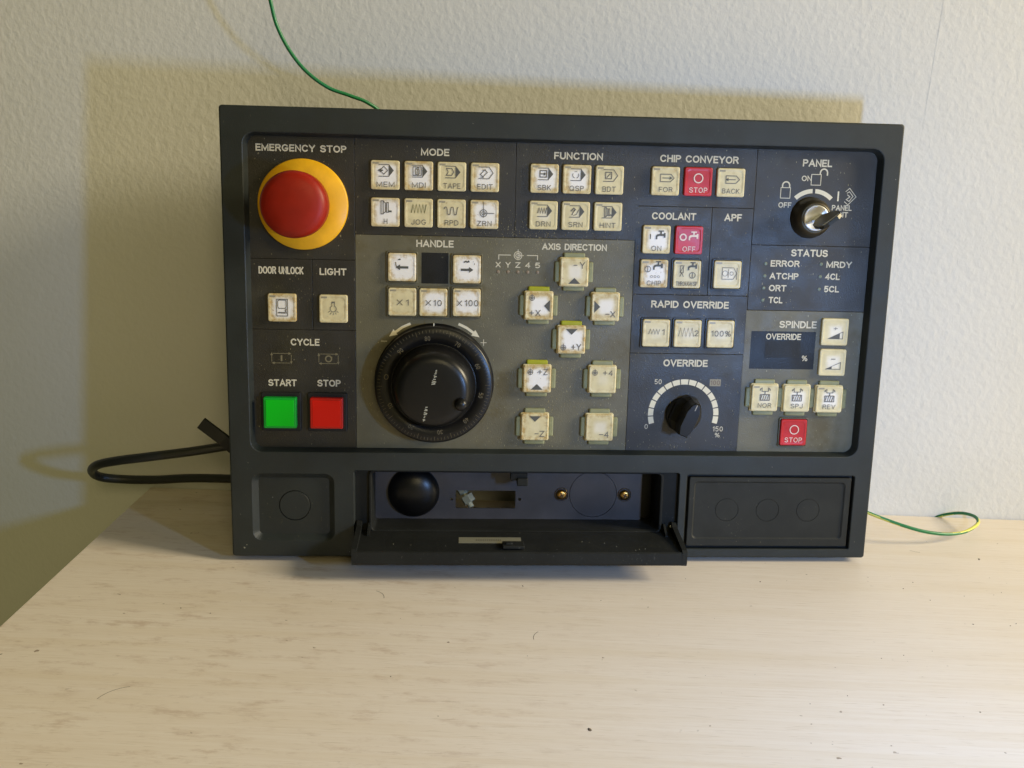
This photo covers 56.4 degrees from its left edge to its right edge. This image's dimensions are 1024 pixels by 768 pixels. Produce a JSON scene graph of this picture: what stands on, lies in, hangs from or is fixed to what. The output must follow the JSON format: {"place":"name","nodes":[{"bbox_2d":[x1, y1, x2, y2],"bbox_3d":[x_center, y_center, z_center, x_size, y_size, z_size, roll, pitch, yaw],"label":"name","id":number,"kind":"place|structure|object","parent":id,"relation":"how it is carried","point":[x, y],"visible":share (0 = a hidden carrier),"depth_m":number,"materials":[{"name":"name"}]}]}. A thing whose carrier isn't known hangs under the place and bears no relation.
{"place":"outdoors","nodes":[
{"label":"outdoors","id":0,"kind":"place"},
{"bbox_2d":[0,0,1023,626],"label":"wall","id":1,"kind":"structure","parent":0,"point":[112,318],"depth_m":0.70,"materials":[{"name":"paint"}]},
{"bbox_2d":[0,487,1023,767],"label":"table","id":2,"kind":"object","parent":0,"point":[206,647],"visible":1,"depth_m":0.55,"materials":[{"name":"beige wood"}]},
{"bbox_2d":[97,552,1016,730],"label":"dirt specks","id":3,"kind":"object","parent":2,"relation":"on","point":[589,729],"visible":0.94,"depth_m":0.56,"materials":[{"name":"brown"}]},
{"bbox_2d":[219,105,903,565],"bbox_3d":[0.032,-0.029,0.653,0.440,0.297,0.105,1,11,-3],"label":"operator panel","id":4,"kind":"object","parent":2,"relation":"on","point":[673,329],"visible":0.99,"depth_m":0.64,"materials":[{"name":"plastic"}]},
{"bbox_2d":[87,443,230,483],"bbox_3d":[-0.255,0.061,0.721,0.135,0.048,0.050,2,15,1],"label":"black cable","id":5,"kind":"object","parent":4,"relation":"attached to","point":[93,468],"visible":0.83,"depth_m":0.71,"materials":[{"name":"black plastic"}]},
{"bbox_2d":[197,418,229,452],"bbox_3d":[-0.208,0.043,0.696,0.039,0.040,0.009,-3,16,-16],"label":"flat strap","id":6,"kind":"object","parent":4,"relation":"attached to","point":[215,433],"visible":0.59,"depth_m":0.69,"materials":[{"name":"black fabric"}]},
{"bbox_2d":[268,0,378,108],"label":"green wire","id":7,"kind":"object","parent":4,"relation":"attached to","point":[306,71],"visible":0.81,"depth_m":0.63,"materials":[{"name":"green"}]},
{"bbox_2d":[421,253,448,283],"bbox_3d":[-0.051,-0.076,0.629,0.018,0.020,0.001,1,11,-3],"label":"display window","id":8,"kind":"structure","parent":4,"relation":"in","point":[434,265],"depth_m":0.63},
{"bbox_2d":[812,211,841,229],"bbox_3d":[0.200,-0.105,0.612,0.016,0.002,0.027,-37,14,4],"label":"lock key","id":9,"kind":"object","parent":4,"relation":"attached to","point":[823,221],"visible":1,"depth_m":0.61,"materials":[{"name":"grey metal"}]},
{"bbox_2d":[868,511,979,535],"bbox_3d":[0.307,0.103,0.721,0.113,0.033,0.046,-6,17,-27],"label":"striped earth wire","id":10,"kind":"object","parent":2,"relation":"on","point":[975,525],"visible":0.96,"depth_m":0.71,"materials":[{"name":"green"}]}
]}

